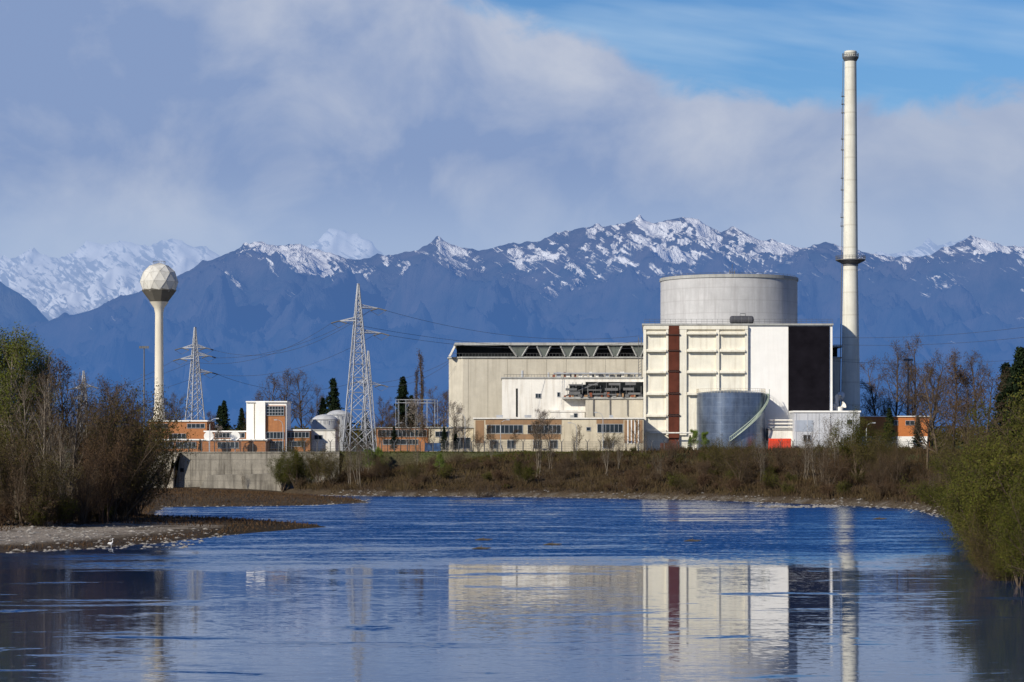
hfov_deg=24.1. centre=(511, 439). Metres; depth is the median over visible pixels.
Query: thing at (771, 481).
bank shrub
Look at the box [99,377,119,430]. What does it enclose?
bare tree
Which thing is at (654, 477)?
bank shrub
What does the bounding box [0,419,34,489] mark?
riverside bush
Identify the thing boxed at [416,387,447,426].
bare tree
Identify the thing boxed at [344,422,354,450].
conifer tree
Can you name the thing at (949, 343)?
power line
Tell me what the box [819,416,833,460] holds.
birch sapling
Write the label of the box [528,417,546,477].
birch sapling
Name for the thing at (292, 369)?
power line
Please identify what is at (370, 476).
bank shrub
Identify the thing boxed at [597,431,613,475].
birch sapling
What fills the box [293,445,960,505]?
dry brush
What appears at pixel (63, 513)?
bank shrub
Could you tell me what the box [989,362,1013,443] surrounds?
conifer tree
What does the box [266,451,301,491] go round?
willow bush
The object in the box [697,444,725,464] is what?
willow bush
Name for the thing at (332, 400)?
conifer tree
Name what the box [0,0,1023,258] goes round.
sky
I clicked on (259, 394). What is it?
bare tree
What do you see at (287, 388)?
bare tree
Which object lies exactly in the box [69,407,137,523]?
riverside bush
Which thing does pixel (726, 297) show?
reactor drum
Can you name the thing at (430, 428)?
bare tree
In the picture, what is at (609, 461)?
bank shrub
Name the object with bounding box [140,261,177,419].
water tower
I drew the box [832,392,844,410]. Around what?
duct
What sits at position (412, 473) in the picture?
riverside bush
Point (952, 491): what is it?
willow bush
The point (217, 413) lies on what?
conifer tree
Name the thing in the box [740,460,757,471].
bank shrub
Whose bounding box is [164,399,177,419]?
budding tree
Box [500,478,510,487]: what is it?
bank shrub
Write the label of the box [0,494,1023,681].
river
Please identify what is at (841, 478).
riverside bush
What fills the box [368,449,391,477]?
riverside bush
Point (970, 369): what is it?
bare tree
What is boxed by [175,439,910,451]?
perimeter fence
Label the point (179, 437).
window
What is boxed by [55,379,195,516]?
riverside bush
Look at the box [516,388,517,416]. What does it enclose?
slot window
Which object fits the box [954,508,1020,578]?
riverside bush
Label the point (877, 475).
riverside bush
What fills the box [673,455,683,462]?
bank shrub
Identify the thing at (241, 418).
conifer tree
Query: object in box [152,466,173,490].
riverside bush
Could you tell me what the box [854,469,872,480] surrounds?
bank shrub
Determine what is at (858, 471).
bank shrub
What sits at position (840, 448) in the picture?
riverside bush
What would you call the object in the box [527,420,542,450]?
budding tree
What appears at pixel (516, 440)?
budding tree
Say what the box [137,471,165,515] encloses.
riverside bush
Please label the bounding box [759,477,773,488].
bank shrub
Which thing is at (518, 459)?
bank shrub
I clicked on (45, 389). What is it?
bare tree
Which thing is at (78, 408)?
bare tree
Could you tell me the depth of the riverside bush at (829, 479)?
455.11 m
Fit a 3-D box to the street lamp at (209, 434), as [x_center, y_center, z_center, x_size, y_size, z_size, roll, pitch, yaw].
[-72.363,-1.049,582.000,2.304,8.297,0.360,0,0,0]
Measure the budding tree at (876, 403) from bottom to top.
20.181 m
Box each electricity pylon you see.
[68,371,97,439]
[173,327,217,419]
[331,283,388,451]
[351,351,387,448]
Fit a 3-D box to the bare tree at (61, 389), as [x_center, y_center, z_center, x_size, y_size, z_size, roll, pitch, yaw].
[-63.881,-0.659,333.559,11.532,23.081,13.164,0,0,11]
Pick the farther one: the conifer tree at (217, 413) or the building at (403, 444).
the conifer tree at (217, 413)
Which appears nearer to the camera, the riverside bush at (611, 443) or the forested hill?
the riverside bush at (611, 443)
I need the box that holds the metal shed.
[789,411,860,447]
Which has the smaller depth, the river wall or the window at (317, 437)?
the river wall
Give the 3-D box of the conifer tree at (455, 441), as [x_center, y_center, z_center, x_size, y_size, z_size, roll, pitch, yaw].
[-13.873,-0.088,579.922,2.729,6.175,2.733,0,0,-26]
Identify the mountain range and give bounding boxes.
[0,214,1023,437]
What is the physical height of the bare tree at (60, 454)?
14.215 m
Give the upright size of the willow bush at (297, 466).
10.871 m
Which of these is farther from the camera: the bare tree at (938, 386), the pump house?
the bare tree at (938, 386)
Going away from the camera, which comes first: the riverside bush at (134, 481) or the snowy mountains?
the riverside bush at (134, 481)
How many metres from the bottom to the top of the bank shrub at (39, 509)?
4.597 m
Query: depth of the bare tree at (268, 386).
700.15 m
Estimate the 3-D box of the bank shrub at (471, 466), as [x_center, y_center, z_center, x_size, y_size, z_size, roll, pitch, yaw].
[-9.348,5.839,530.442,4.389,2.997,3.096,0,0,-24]
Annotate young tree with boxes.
[361,449,373,468]
[373,447,385,464]
[433,453,445,467]
[688,428,698,447]
[700,431,709,446]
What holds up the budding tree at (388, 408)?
on the ground at (396, 458)
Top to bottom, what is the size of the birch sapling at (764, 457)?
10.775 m
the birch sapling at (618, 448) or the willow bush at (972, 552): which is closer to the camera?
the willow bush at (972, 552)
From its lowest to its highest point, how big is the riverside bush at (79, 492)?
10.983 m
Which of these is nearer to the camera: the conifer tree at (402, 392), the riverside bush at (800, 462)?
the riverside bush at (800, 462)
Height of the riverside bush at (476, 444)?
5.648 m
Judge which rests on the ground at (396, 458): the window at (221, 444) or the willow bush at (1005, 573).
the willow bush at (1005, 573)
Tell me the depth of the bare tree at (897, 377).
680.34 m
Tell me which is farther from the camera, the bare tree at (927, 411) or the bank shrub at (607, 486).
the bank shrub at (607, 486)
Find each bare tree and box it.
[1,371,40,521]
[26,354,99,493]
[26,369,64,490]
[28,349,66,466]
[33,356,76,496]
[48,416,72,525]
[56,392,89,521]
[64,372,94,485]
[71,374,142,482]
[72,375,100,465]
[79,402,107,473]
[95,388,159,449]
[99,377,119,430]
[107,381,128,494]
[124,390,147,419]
[169,391,193,419]
[252,390,270,400]
[256,371,291,404]
[273,368,307,422]
[280,369,320,428]
[302,384,326,425]
[332,421,346,450]
[369,394,393,432]
[378,409,400,426]
[380,420,394,450]
[392,414,408,450]
[398,418,414,451]
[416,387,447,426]
[425,416,441,451]
[457,415,472,451]
[541,409,559,448]
[572,424,582,445]
[628,418,639,446]
[859,355,896,415]
[870,340,923,415]
[886,361,928,415]
[893,329,945,415]
[895,356,965,482]
[904,361,963,468]
[912,350,959,447]
[924,349,972,445]
[950,348,998,443]
[956,363,1023,447]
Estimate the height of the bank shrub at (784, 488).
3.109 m
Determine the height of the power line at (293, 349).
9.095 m
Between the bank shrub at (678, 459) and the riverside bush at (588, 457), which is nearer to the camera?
the bank shrub at (678, 459)
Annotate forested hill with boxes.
[0,281,48,333]
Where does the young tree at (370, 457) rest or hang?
on the ground at (396, 458)
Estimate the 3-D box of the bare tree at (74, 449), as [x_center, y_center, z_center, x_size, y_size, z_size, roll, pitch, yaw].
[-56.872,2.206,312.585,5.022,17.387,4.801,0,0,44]
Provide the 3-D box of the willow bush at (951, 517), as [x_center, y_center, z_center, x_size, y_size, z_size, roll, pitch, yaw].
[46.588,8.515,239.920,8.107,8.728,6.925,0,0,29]
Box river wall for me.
[142,452,339,490]
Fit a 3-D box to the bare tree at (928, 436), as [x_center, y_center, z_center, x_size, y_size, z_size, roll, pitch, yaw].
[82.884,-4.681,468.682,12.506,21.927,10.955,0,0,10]
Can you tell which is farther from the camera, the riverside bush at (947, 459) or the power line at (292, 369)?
the power line at (292, 369)
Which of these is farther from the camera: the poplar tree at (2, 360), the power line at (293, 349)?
the power line at (293, 349)
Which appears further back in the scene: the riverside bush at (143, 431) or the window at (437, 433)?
the window at (437, 433)
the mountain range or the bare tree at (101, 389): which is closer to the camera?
the bare tree at (101, 389)
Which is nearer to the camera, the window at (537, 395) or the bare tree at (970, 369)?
the window at (537, 395)
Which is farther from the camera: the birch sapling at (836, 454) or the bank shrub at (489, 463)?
the bank shrub at (489, 463)
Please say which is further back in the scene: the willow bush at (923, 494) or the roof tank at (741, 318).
the roof tank at (741, 318)
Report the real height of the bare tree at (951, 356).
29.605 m
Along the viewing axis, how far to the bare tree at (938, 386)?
700.93 m
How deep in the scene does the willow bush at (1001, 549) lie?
195.70 m
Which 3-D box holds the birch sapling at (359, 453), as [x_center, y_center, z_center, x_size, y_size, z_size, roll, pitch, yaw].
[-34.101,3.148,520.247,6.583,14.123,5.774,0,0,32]
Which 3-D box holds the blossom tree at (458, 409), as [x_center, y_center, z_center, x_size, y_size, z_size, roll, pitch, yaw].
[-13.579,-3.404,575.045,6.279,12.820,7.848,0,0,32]
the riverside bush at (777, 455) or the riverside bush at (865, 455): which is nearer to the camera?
the riverside bush at (865, 455)
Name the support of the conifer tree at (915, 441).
on the ground at (396, 458)
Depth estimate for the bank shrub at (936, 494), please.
393.65 m
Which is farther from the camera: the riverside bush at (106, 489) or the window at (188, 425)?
the window at (188, 425)
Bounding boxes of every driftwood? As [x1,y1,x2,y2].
[472,545,490,548]
[543,541,561,544]
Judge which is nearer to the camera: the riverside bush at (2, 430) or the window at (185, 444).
the riverside bush at (2, 430)
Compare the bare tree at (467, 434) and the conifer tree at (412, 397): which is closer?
the bare tree at (467, 434)
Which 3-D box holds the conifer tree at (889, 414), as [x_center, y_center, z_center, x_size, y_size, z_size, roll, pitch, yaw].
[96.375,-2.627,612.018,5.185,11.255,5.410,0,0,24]
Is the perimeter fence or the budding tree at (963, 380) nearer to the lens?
the budding tree at (963, 380)
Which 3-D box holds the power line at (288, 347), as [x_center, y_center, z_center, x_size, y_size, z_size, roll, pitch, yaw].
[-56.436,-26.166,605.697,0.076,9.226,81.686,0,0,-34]
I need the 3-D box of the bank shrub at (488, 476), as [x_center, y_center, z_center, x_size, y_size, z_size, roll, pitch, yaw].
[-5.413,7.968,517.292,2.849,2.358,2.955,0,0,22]
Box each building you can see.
[149,420,215,438]
[158,439,270,451]
[204,431,245,438]
[287,429,311,450]
[376,427,428,450]
[428,427,473,450]
[473,415,643,451]
[501,337,642,417]
[642,319,833,450]
[766,429,792,445]
[860,416,929,447]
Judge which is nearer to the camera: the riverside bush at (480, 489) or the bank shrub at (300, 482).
the riverside bush at (480, 489)
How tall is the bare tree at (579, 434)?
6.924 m
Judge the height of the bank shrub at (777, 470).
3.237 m
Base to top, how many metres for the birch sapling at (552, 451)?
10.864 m
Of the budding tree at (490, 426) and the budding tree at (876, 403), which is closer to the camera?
the budding tree at (490, 426)
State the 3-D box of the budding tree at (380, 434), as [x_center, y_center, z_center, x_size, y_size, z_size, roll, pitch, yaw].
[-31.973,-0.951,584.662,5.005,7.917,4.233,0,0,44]
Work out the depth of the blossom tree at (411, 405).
580.37 m
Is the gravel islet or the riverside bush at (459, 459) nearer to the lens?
the gravel islet
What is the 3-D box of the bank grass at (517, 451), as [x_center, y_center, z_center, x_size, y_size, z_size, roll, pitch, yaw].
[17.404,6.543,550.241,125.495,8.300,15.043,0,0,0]
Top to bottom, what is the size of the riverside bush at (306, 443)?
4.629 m
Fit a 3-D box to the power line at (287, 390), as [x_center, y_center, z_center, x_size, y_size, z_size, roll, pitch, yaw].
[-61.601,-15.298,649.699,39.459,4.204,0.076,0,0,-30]
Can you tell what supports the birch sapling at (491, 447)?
on the ground at (396, 458)
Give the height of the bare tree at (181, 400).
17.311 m
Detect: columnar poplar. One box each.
[413,366,419,426]
[416,349,425,423]
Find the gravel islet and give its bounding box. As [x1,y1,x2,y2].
[756,504,838,507]
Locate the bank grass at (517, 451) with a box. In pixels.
[318,450,747,478]
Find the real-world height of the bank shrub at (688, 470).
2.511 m
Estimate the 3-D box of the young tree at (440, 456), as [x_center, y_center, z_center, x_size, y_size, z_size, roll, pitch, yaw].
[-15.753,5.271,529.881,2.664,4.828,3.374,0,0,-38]
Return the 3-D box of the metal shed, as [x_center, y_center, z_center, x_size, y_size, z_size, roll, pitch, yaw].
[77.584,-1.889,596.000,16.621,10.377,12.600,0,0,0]
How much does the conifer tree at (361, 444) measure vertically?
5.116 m
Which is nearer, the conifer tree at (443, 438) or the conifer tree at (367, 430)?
the conifer tree at (443, 438)
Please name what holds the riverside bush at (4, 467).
on the ground at (396, 458)
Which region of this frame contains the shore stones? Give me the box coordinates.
[0,489,947,552]
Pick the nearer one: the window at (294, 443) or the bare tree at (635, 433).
the bare tree at (635, 433)
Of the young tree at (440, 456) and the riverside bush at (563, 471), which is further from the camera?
the young tree at (440, 456)
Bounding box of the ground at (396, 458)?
[0,440,1023,575]
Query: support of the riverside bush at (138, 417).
on the ground at (396, 458)
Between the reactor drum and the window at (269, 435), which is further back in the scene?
the reactor drum
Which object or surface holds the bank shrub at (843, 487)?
on the ground at (396, 458)
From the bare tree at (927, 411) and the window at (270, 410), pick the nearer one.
the bare tree at (927, 411)
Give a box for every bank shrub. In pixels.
[0,502,13,524]
[11,501,27,524]
[19,491,54,525]
[19,491,57,525]
[23,505,48,526]
[30,490,58,526]
[50,493,82,525]
[51,491,80,524]
[64,500,81,524]
[93,496,115,521]
[96,505,114,521]
[294,479,308,488]
[347,469,363,481]
[354,470,365,479]
[363,466,380,476]
[366,473,374,480]
[417,473,431,483]
[428,456,436,465]
[434,464,455,478]
[462,459,476,470]
[482,472,491,479]
[483,459,496,467]
[491,467,510,480]
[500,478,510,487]
[512,456,527,465]
[526,463,539,473]
[599,455,617,466]
[603,483,611,490]
[638,450,648,458]
[644,472,660,482]
[647,469,663,480]
[660,456,676,467]
[665,470,685,489]
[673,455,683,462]
[680,467,694,476]
[691,469,711,486]
[723,467,744,480]
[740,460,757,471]
[753,455,769,471]
[759,464,777,474]
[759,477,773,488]
[761,470,781,488]
[768,463,783,475]
[777,481,798,494]
[785,472,798,482]
[836,481,852,495]
[849,465,865,476]
[853,471,866,481]
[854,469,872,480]
[870,479,893,496]
[873,482,893,498]
[914,480,939,503]
[926,484,947,506]
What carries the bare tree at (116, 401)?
on the ground at (396, 458)
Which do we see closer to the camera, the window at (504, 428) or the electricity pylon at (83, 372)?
the window at (504, 428)
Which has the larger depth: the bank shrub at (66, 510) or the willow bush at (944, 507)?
the bank shrub at (66, 510)
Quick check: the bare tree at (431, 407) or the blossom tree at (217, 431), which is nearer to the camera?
the blossom tree at (217, 431)
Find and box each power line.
[190,323,330,363]
[215,312,367,355]
[218,336,371,375]
[220,375,347,390]
[230,311,368,357]
[348,323,628,348]
[386,310,633,338]
[389,335,636,348]
[833,327,1022,337]
[833,337,1023,344]
[839,360,1009,363]
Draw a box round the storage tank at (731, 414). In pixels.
[696,388,769,449]
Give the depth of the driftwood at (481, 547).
261.96 m
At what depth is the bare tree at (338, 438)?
580.22 m
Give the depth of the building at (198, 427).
612.00 m
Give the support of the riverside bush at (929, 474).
on the ground at (396, 458)
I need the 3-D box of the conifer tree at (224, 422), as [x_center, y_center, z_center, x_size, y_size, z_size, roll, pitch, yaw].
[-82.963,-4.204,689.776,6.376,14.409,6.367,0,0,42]
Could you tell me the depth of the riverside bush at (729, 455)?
489.14 m
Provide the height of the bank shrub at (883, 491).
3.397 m
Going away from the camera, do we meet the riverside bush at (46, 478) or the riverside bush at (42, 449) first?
the riverside bush at (46, 478)
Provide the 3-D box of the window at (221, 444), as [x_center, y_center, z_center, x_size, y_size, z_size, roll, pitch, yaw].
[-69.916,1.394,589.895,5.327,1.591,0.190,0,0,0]
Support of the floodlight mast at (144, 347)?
on the ground at (396, 458)
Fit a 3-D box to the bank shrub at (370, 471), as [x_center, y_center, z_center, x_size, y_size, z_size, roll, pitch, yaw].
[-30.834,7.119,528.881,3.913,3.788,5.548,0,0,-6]
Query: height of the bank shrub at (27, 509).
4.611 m
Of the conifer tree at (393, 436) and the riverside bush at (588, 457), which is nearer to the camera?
the riverside bush at (588, 457)
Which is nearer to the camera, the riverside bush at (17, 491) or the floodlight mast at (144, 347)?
the riverside bush at (17, 491)
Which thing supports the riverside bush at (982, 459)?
on the ground at (396, 458)
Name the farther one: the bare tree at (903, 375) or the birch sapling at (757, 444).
the bare tree at (903, 375)
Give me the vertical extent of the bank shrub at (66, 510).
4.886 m
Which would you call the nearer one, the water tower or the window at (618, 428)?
the window at (618, 428)
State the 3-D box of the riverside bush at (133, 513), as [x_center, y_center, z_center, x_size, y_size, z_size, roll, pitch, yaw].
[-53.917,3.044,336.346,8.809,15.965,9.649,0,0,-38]
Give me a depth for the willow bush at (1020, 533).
188.18 m
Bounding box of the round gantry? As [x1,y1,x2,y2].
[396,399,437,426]
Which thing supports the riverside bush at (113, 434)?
on the ground at (396, 458)
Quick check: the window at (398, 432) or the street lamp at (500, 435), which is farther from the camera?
the window at (398, 432)
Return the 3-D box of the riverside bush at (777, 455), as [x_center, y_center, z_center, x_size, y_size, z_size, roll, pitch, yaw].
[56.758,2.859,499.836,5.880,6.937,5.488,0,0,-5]
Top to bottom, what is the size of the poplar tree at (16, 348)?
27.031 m
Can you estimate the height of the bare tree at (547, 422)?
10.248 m
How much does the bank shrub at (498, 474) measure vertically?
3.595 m
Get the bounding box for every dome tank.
[310,414,339,450]
[327,410,350,450]
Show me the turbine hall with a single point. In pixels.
(476, 372)
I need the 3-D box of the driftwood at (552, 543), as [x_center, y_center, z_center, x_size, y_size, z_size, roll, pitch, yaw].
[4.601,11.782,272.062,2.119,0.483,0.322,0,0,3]
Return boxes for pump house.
[311,429,336,450]
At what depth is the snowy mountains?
33588.86 m
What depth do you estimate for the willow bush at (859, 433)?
468.72 m
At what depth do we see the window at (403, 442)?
603.97 m
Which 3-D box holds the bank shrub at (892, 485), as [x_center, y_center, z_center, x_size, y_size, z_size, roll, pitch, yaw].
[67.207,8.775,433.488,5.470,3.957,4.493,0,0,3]
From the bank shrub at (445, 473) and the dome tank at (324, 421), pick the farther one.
the dome tank at (324, 421)
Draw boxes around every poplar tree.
[0,321,52,513]
[0,327,15,425]
[0,328,37,459]
[1,332,44,445]
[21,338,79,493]
[23,363,53,427]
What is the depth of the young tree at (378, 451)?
551.95 m
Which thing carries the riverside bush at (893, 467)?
on the ground at (396, 458)
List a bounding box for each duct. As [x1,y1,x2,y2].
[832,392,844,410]
[836,402,845,410]
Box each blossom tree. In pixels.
[212,425,226,451]
[399,396,427,450]
[438,402,471,450]
[530,407,553,447]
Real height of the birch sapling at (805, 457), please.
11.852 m
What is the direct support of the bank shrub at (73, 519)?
on the ground at (396, 458)
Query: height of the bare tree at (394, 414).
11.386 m
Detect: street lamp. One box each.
[209,418,218,451]
[500,419,509,450]
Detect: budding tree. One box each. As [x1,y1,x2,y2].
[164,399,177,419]
[205,411,217,430]
[371,420,386,446]
[376,404,399,426]
[418,424,431,451]
[429,390,448,426]
[484,425,498,449]
[510,429,519,451]
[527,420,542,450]
[860,383,887,415]
[928,357,992,451]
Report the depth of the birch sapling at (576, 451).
540.11 m
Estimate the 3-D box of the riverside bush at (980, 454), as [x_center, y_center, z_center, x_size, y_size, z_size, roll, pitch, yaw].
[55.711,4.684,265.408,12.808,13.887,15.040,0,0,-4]
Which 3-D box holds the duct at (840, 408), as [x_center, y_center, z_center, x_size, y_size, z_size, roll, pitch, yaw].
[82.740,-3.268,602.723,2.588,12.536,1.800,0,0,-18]
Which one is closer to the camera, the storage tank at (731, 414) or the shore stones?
the shore stones
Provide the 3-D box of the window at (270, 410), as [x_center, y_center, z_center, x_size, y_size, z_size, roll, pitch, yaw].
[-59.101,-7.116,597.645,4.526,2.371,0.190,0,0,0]
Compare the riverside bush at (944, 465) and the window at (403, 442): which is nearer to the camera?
the riverside bush at (944, 465)
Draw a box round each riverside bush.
[0,387,73,509]
[0,397,55,512]
[0,408,42,504]
[0,412,74,499]
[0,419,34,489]
[0,433,65,525]
[8,436,85,525]
[35,386,198,519]
[49,390,168,520]
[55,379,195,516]
[56,444,108,524]
[66,394,156,491]
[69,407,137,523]
[102,377,179,513]
[117,408,156,516]
[120,399,185,512]
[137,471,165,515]
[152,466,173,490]
[161,466,177,485]
[295,434,311,450]
[301,443,342,484]
[302,447,355,485]
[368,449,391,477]
[404,459,429,481]
[446,449,468,466]
[467,431,489,450]
[472,479,491,496]
[548,447,577,480]
[572,442,601,466]
[602,430,622,450]
[661,436,679,457]
[671,472,698,494]
[698,434,746,471]
[704,432,762,477]
[721,445,772,485]
[770,439,793,466]
[783,442,813,480]
[795,434,832,470]
[807,449,851,486]
[824,425,873,470]
[826,445,856,484]
[842,423,899,473]
[861,450,894,486]
[867,428,917,480]
[875,439,912,482]
[908,460,946,484]
[924,418,1012,484]
[924,436,1006,500]
[928,438,992,488]
[929,415,1019,488]
[940,409,1023,527]
[953,426,1023,497]
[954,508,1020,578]
[964,529,996,571]
[964,548,1011,580]
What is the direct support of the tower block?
on the ground at (396, 458)
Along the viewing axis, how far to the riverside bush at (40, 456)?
314.17 m
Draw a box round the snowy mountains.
[0,229,965,320]
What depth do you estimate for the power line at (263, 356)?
602.40 m
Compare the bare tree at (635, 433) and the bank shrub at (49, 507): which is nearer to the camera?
the bank shrub at (49, 507)
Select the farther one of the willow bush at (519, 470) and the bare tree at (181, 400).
the bare tree at (181, 400)
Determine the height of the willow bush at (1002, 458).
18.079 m
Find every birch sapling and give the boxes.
[341,421,367,484]
[343,441,353,483]
[355,428,376,472]
[412,438,421,463]
[485,436,495,455]
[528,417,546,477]
[542,423,557,469]
[571,429,579,460]
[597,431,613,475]
[613,433,624,467]
[636,425,648,453]
[650,446,663,474]
[751,429,763,461]
[752,432,769,480]
[798,427,817,479]
[805,422,830,485]
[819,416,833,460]
[821,414,846,469]
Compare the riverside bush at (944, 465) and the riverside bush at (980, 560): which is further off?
the riverside bush at (944, 465)
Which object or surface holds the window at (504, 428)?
in the building at (593, 429)
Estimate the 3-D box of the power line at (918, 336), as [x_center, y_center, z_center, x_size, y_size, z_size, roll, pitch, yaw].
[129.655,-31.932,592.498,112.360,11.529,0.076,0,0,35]
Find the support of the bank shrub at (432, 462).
on the ground at (396, 458)
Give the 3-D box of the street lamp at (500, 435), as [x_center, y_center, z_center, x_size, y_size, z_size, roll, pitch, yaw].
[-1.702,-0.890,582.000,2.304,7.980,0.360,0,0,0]
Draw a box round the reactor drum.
[660,270,797,322]
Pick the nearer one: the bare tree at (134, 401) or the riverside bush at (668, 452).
the riverside bush at (668, 452)
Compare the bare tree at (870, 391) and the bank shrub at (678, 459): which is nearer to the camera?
the bank shrub at (678, 459)
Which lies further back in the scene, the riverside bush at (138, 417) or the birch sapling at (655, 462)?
the birch sapling at (655, 462)
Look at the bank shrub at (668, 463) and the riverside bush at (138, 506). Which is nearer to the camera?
the riverside bush at (138, 506)
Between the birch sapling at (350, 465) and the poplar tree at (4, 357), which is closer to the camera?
the poplar tree at (4, 357)
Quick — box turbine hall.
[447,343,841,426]
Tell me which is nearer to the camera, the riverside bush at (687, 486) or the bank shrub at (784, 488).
the bank shrub at (784, 488)
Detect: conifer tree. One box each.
[215,405,222,430]
[217,400,230,430]
[235,407,245,430]
[318,398,326,414]
[323,378,344,413]
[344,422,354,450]
[358,411,371,446]
[359,431,365,451]
[389,426,398,449]
[391,376,414,426]
[408,395,419,426]
[439,426,449,449]
[450,430,459,449]
[880,408,898,446]
[909,415,923,447]
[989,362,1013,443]
[994,346,1023,452]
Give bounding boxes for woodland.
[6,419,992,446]
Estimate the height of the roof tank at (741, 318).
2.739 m
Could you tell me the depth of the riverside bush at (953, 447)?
390.36 m
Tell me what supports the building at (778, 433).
on the ground at (396, 458)
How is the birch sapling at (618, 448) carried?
on the ground at (396, 458)
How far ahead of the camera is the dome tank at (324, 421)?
615.79 m
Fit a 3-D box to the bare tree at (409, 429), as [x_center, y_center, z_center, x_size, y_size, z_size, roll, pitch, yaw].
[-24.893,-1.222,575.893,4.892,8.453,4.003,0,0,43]
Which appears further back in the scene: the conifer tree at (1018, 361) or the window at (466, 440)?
the window at (466, 440)
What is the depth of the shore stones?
292.74 m
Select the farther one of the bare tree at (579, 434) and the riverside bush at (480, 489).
the bare tree at (579, 434)
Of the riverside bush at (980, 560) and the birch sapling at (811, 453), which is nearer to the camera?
the riverside bush at (980, 560)
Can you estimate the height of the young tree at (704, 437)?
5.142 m
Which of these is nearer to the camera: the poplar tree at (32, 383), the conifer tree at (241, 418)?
the poplar tree at (32, 383)
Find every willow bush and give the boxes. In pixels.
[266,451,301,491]
[276,443,318,485]
[292,446,332,486]
[510,459,539,482]
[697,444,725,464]
[828,405,901,479]
[897,450,991,517]
[933,445,983,543]
[938,435,1021,557]
[938,482,989,556]
[954,426,1023,573]
[958,394,1023,460]
[959,365,1023,540]
[963,528,988,566]
[983,463,1023,580]
[983,484,1023,585]
[993,538,1021,580]
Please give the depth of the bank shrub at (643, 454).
534.90 m
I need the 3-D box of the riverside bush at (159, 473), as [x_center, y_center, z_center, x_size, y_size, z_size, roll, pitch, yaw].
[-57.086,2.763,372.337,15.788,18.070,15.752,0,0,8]
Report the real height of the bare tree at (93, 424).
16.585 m
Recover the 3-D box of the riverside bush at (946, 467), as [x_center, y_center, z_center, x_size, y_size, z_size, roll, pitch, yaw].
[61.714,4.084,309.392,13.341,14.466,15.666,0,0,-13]
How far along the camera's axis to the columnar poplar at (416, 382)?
718.54 m
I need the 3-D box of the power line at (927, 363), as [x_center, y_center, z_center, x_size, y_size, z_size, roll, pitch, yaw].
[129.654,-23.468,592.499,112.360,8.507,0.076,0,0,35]
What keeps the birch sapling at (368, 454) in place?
on the ground at (396, 458)
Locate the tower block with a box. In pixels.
[246,401,291,450]
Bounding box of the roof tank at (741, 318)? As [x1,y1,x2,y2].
[730,313,753,322]
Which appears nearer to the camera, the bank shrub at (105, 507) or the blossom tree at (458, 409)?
the bank shrub at (105, 507)
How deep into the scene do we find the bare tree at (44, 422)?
309.70 m
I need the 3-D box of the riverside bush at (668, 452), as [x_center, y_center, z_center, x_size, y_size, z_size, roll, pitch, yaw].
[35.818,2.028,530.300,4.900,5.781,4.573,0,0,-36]
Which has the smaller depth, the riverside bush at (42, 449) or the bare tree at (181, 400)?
the riverside bush at (42, 449)
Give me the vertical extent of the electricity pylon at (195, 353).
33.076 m
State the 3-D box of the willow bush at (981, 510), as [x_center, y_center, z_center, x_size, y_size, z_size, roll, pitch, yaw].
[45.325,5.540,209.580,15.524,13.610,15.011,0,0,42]
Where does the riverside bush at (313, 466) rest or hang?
on the ground at (396, 458)
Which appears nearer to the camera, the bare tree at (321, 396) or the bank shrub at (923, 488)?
the bank shrub at (923, 488)
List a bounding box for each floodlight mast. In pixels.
[139,346,148,434]
[904,359,912,415]
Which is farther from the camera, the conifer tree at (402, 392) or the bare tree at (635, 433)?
the conifer tree at (402, 392)
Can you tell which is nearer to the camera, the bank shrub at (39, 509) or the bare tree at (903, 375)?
the bank shrub at (39, 509)
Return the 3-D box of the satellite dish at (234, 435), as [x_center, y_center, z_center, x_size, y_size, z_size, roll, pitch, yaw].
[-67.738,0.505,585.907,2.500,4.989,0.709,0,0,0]
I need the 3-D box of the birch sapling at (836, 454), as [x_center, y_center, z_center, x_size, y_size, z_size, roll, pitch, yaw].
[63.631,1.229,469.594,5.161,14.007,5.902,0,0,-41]
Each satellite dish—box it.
[204,431,213,440]
[230,431,239,440]
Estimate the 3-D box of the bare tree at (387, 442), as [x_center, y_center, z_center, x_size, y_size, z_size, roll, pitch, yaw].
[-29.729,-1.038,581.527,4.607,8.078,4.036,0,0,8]
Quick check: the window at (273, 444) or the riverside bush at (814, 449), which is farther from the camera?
the window at (273, 444)
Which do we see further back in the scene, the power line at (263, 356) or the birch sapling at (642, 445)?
the power line at (263, 356)
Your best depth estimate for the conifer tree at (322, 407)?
699.63 m
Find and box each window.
[170,434,185,438]
[176,442,195,447]
[187,424,204,427]
[215,433,244,437]
[217,442,238,447]
[266,406,283,415]
[266,432,283,438]
[270,441,282,447]
[287,432,308,437]
[289,441,303,446]
[314,435,321,439]
[378,430,426,436]
[383,439,417,444]
[435,431,448,436]
[456,437,469,447]
[487,425,522,432]
[490,440,497,447]
[507,440,514,447]
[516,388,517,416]
[527,425,560,432]
[535,393,540,397]
[549,440,556,447]
[597,424,622,432]
[905,420,914,424]
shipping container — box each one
[425,443,440,450]
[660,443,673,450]
[768,439,790,448]
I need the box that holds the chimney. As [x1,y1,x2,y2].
[835,50,865,410]
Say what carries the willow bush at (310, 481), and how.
on the ground at (396, 458)
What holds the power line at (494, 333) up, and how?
hanging from the electricity pylon at (360, 315)
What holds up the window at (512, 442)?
in the building at (593, 429)
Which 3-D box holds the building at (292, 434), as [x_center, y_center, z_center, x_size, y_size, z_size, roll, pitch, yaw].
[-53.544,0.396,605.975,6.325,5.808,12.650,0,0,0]
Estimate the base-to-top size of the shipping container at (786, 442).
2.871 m

